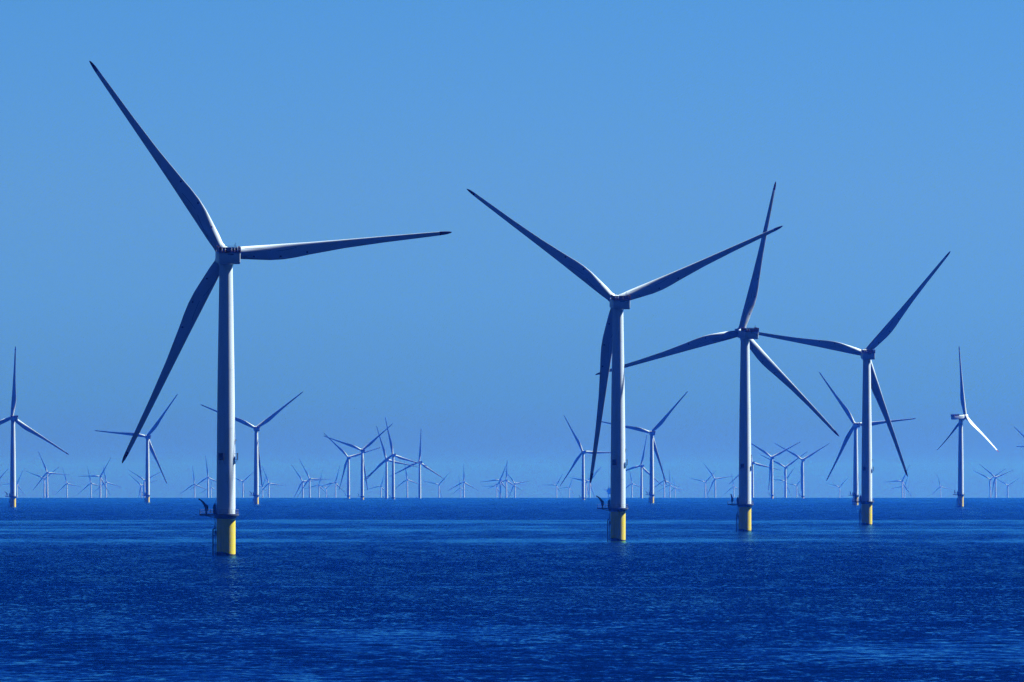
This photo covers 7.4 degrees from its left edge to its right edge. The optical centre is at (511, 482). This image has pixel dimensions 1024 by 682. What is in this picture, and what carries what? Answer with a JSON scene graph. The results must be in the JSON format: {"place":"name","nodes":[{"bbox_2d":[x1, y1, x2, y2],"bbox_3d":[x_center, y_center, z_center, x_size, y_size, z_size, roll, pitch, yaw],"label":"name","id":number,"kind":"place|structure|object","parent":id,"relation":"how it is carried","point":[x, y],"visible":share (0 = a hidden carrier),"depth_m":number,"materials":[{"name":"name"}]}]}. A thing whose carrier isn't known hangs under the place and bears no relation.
{"place":"outdoors","nodes":[
{"label":"outdoors","id":0,"kind":"place"},
{"bbox_2d":[0,498,1023,681],"bbox_3d":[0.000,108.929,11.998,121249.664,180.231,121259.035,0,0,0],"label":"sea","id":1,"kind":"structure","parent":0,"point":[496,590],"depth_m":1395.01,"materials":[{"name":"liquid"}]},
{"bbox_2d":[1,471,24,497],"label":"wind turbine","id":2,"kind":"object","parent":1,"relation":"in","point":[17,488],"visible":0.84,"depth_m":31605.66,"materials":[{"name":"white paint"}]},
{"bbox_2d":[0,346,68,506],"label":"wind turbine","id":3,"kind":"object","parent":1,"relation":"in","point":[12,493],"visible":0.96,"depth_m":6907.55,"materials":[{"name":"white paint"}]},
{"bbox_2d":[29,466,59,497],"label":"wind turbine","id":4,"kind":"object","parent":1,"relation":"in","point":[44,480],"visible":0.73,"depth_m":24788.50,"materials":[{"name":"white paint"}]},
{"bbox_2d":[33,451,66,497],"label":"wind turbine","id":5,"kind":"object","parent":1,"relation":"in","point":[47,473],"visible":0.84,"depth_m":21248.59,"materials":[{"name":"white paint"}]},
{"bbox_2d":[56,471,79,497],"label":"wind turbine","id":6,"kind":"object","parent":1,"relation":"in","point":[66,487],"visible":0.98,"depth_m":30465.13,"materials":[{"name":"white paint"}]},
{"bbox_2d":[82,466,104,497],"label":"wind turbine","id":7,"kind":"object","parent":1,"relation":"in","point":[90,486],"visible":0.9,"depth_m":28095.16,"materials":[{"name":"white paint"}]},
{"bbox_2d":[84,458,110,497],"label":"wind turbine","id":8,"kind":"object","parent":1,"relation":"in","point":[100,476],"visible":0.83,"depth_m":22377.99,"materials":[{"name":"white paint"}]},
{"bbox_2d":[93,468,119,497],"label":"wind turbine","id":9,"kind":"object","parent":1,"relation":"in","point":[106,485],"visible":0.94,"depth_m":28096.73,"materials":[{"name":"white paint"}]},
{"bbox_2d":[94,394,177,501],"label":"wind turbine","id":10,"kind":"object","parent":1,"relation":"in","point":[147,473],"visible":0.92,"depth_m":9295.32,"materials":[{"name":"white paint"}]},
{"bbox_2d":[130,475,156,497],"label":"wind turbine","id":11,"kind":"object","parent":1,"relation":"in","point":[140,487],"visible":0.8,"depth_m":28733.28,"materials":[{"name":"white paint"}]},
{"bbox_2d":[129,470,159,497],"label":"wind turbine","id":12,"kind":"object","parent":1,"relation":"in","point":[143,482],"visible":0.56,"depth_m":25286.43,"materials":[{"name":"white paint"}]},
{"bbox_2d":[180,466,206,497],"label":"wind turbine","id":13,"kind":"object","parent":1,"relation":"in","point":[194,484],"visible":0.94,"depth_m":26618.69,"materials":[{"name":"white paint"}]},
{"bbox_2d":[190,461,216,497],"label":"wind turbine","id":14,"kind":"object","parent":1,"relation":"in","point":[207,478],"visible":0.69,"depth_m":22378.16,"materials":[{"name":"white paint"}]},
{"bbox_2d":[235,474,250,497],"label":"wind turbine","id":15,"kind":"object","parent":1,"relation":"in","point":[243,493],"visible":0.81,"depth_m":28094.52,"materials":[{"name":"white paint"}]},
{"bbox_2d":[200,392,302,503],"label":"wind turbine","id":16,"kind":"object","parent":1,"relation":"in","point":[257,469],"visible":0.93,"depth_m":8155.67,"materials":[{"name":"white paint"}]},
{"bbox_2d":[89,61,451,555],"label":"wind turbine","id":17,"kind":"object","parent":1,"relation":"in","point":[221,269],"visible":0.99,"depth_m":2091.16,"materials":[{"name":"white paint"}]},
{"bbox_2d":[259,469,284,497],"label":"wind turbine","id":18,"kind":"object","parent":1,"relation":"in","point":[268,485],"visible":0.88,"depth_m":26618.36,"materials":[{"name":"white paint"}]},
{"bbox_2d":[291,464,317,497],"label":"wind turbine","id":19,"kind":"object","parent":1,"relation":"in","point":[301,483],"visible":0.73,"depth_m":23855.62,"materials":[{"name":"white paint"}]},
{"bbox_2d":[297,459,319,497],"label":"wind turbine","id":20,"kind":"object","parent":1,"relation":"in","point":[309,479],"visible":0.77,"depth_m":22378.29,"materials":[{"name":"white paint"}]},
{"bbox_2d":[305,471,325,497],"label":"wind turbine","id":21,"kind":"object","parent":1,"relation":"in","point":[318,485],"visible":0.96,"depth_m":30837.28,"materials":[{"name":"white paint"}]},
{"bbox_2d":[319,466,341,497],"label":"wind turbine","id":22,"kind":"object","parent":1,"relation":"in","point":[335,482],"visible":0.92,"depth_m":27486.14,"materials":[{"name":"white paint"}]},
{"bbox_2d":[325,434,380,498],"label":"wind turbine","id":23,"kind":"object","parent":1,"relation":"in","point":[347,462],"visible":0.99,"depth_m":14204.37,"materials":[{"name":"white paint"}]},
{"bbox_2d":[324,424,391,499],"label":"wind turbine","id":24,"kind":"object","parent":1,"relation":"in","point":[363,471],"visible":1,"depth_m":11869.89,"materials":[{"name":"white paint"}]},
{"bbox_2d":[366,473,390,497],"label":"wind turbine","id":25,"kind":"object","parent":1,"relation":"in","point":[381,487],"visible":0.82,"depth_m":31607.81,"materials":[{"name":"white paint"}]},
{"bbox_2d":[364,426,416,498],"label":"wind turbine","id":26,"kind":"object","parent":1,"relation":"in","point":[386,478],"visible":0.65,"depth_m":14046.71,"materials":[{"name":"white paint"}]},
{"bbox_2d":[366,418,425,498],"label":"wind turbine","id":27,"kind":"object","parent":1,"relation":"in","point":[392,455],"visible":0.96,"depth_m":12771.57,"materials":[{"name":"white paint"}]},
{"bbox_2d":[395,462,422,497],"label":"wind turbine","id":28,"kind":"object","parent":1,"relation":"in","point":[407,482],"visible":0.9,"depth_m":26618.55,"materials":[{"name":"white paint"}]},
{"bbox_2d":[389,433,444,497],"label":"wind turbine","id":29,"kind":"object","parent":1,"relation":"in","point":[419,487],"visible":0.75,"depth_m":14700.22,"materials":[{"name":"white paint"}]},
{"bbox_2d":[425,473,448,497],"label":"wind turbine","id":30,"kind":"object","parent":1,"relation":"in","point":[438,486],"visible":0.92,"depth_m":29748.14,"materials":[{"name":"white paint"}]},
{"bbox_2d":[451,471,476,497],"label":"wind turbine","id":31,"kind":"object","parent":1,"relation":"in","point":[463,482],"visible":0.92,"depth_m":26618.35,"materials":[{"name":"white paint"}]},
{"bbox_2d":[484,464,510,497],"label":"wind turbine","id":32,"kind":"object","parent":1,"relation":"in","point":[500,479],"visible":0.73,"depth_m":24314.39,"materials":[{"name":"white paint"}]},
{"bbox_2d":[488,467,521,497],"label":"wind turbine","id":33,"kind":"object","parent":1,"relation":"in","point":[506,479],"visible":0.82,"depth_m":24315.05,"materials":[{"name":"white paint"}]},
{"bbox_2d":[507,473,528,497],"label":"wind turbine","id":34,"kind":"object","parent":1,"relation":"in","point":[515,487],"visible":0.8,"depth_m":28094.94,"materials":[{"name":"white paint"}]},
{"bbox_2d":[570,472,595,497],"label":"wind turbine","id":35,"kind":"object","parent":1,"relation":"in","point":[586,482],"visible":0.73,"depth_m":26614.07,"materials":[{"name":"white paint"}]},
{"bbox_2d":[560,416,610,499],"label":"wind turbine","id":36,"kind":"object","parent":1,"relation":"in","point":[582,453],"visible":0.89,"depth_m":11870.68,"materials":[{"name":"white paint"}]},
{"bbox_2d":[574,467,600,497],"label":"wind turbine","id":37,"kind":"object","parent":1,"relation":"in","point":[589,484],"visible":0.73,"depth_m":25803.02,"materials":[{"name":"white paint"}]},
{"bbox_2d":[467,189,781,540],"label":"wind turbine","id":38,"kind":"object","parent":1,"relation":"in","point":[612,346],"visible":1,"depth_m":2628.09,"materials":[{"name":"white paint"}]},
{"bbox_2d":[625,470,639,497],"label":"wind turbine","id":39,"kind":"object","parent":1,"relation":"in","point":[631,487],"visible":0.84,"depth_m":29746.58,"materials":[{"name":"white paint"}]},
{"bbox_2d":[625,436,658,497],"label":"wind turbine","id":40,"kind":"object","parent":1,"relation":"in","point":[641,479],"visible":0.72,"depth_m":15512.31,"materials":[{"name":"white paint"}]},
{"bbox_2d":[602,391,687,502],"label":"wind turbine","id":41,"kind":"object","parent":1,"relation":"in","point":[653,449],"visible":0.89,"depth_m":8810.08,"materials":[{"name":"white paint"}]},
{"bbox_2d":[654,467,678,497],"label":"wind turbine","id":42,"kind":"object","parent":1,"relation":"in","point":[664,484],"visible":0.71,"depth_m":28097.36,"materials":[{"name":"white paint"}]},
{"bbox_2d":[657,471,680,497],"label":"wind turbine","id":43,"kind":"object","parent":1,"relation":"in","point":[669,485],"visible":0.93,"depth_m":33715.99,"materials":[{"name":"white paint"}]},
{"bbox_2d":[691,471,715,497],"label":"wind turbine","id":44,"kind":"object","parent":1,"relation":"in","point":[705,484],"visible":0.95,"depth_m":29747.71,"materials":[{"name":"white paint"}]},
{"bbox_2d":[595,181,838,530],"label":"wind turbine","id":45,"kind":"object","parent":1,"relation":"in","point":[746,336],"visible":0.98,"depth_m":3167.47,"materials":[{"name":"white paint"}]},
{"bbox_2d":[704,464,731,497],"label":"wind turbine","id":46,"kind":"object","parent":1,"relation":"in","point":[715,479],"visible":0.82,"depth_m":24789.33,"materials":[{"name":"white paint"}]},
{"bbox_2d":[726,474,738,497],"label":"wind turbine","id":47,"kind":"object","parent":1,"relation":"in","point":[733,488],"visible":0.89,"depth_m":36123.40,"materials":[{"name":"white paint"}]},
{"bbox_2d":[733,454,778,497],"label":"wind turbine","id":48,"kind":"object","parent":1,"relation":"in","point":[752,483],"visible":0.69,"depth_m":15510.98,"materials":[{"name":"white paint"}]},
{"bbox_2d":[751,442,799,497],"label":"wind turbine","id":49,"kind":"object","parent":1,"relation":"in","point":[771,463],"visible":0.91,"depth_m":14449.09,"materials":[{"name":"white paint"}]},
{"bbox_2d":[761,451,807,497],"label":"wind turbine","id":50,"kind":"object","parent":1,"relation":"in","point":[785,482],"visible":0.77,"depth_m":17437.14,"materials":[{"name":"white paint"}]},
{"bbox_2d":[787,480,800,497],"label":"wind turbine","id":51,"kind":"object","parent":1,"relation":"in","point":[796,488],"visible":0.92,"depth_m":35118.50,"materials":[{"name":"white paint"}]},
{"bbox_2d":[775,443,827,497],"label":"wind turbine","id":52,"kind":"object","parent":1,"relation":"in","point":[802,474],"visible":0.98,"depth_m":15049.95,"materials":[{"name":"white paint"}]},
{"bbox_2d":[827,478,847,497],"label":"wind turbine","id":53,"kind":"object","parent":1,"relation":"in","point":[839,488],"visible":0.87,"depth_m":36122.67,"materials":[{"name":"white paint"}]},
{"bbox_2d":[735,252,949,524],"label":"wind turbine","id":54,"kind":"object","parent":1,"relation":"in","point":[867,355],"visible":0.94,"depth_m":3683.60,"materials":[{"name":"white paint"}]},
{"bbox_2d":[819,372,915,504],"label":"wind turbine","id":55,"kind":"object","parent":1,"relation":"in","point":[855,426],"visible":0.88,"depth_m":7708.35,"materials":[{"name":"white paint"}]},
{"bbox_2d":[889,465,909,497],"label":"wind turbine","id":56,"kind":"object","parent":1,"relation":"in","point":[902,481],"visible":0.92,"depth_m":26617.72,"materials":[{"name":"white paint"}]},
{"bbox_2d":[937,347,997,506],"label":"wind turbine","id":57,"kind":"object","parent":1,"relation":"in","point":[960,494],"visible":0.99,"depth_m":6963.87,"materials":[{"name":"white paint"}]},
{"bbox_2d":[973,469,1004,497],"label":"wind turbine","id":58,"kind":"object","parent":1,"relation":"in","point":[990,479],"visible":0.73,"depth_m":25284.85,"materials":[{"name":"white paint"}]},
{"bbox_2d":[982,466,1012,497],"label":"wind turbine","id":59,"kind":"object","parent":1,"relation":"in","point":[994,481],"visible":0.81,"depth_m":23633.15,"materials":[{"name":"white paint"}]},
{"bbox_2d":[997,479,1017,497],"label":"wind turbine","id":60,"kind":"object","parent":1,"relation":"in","point":[1007,486],"visible":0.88,"depth_m":33711.93,"materials":[{"name":"white paint"}]},
{"bbox_2d":[0,0,1023,497],"label":"sky","id":61,"kind":"structure","parent":0,"point":[642,141],"materials":[{"name":"blue"}]}
]}

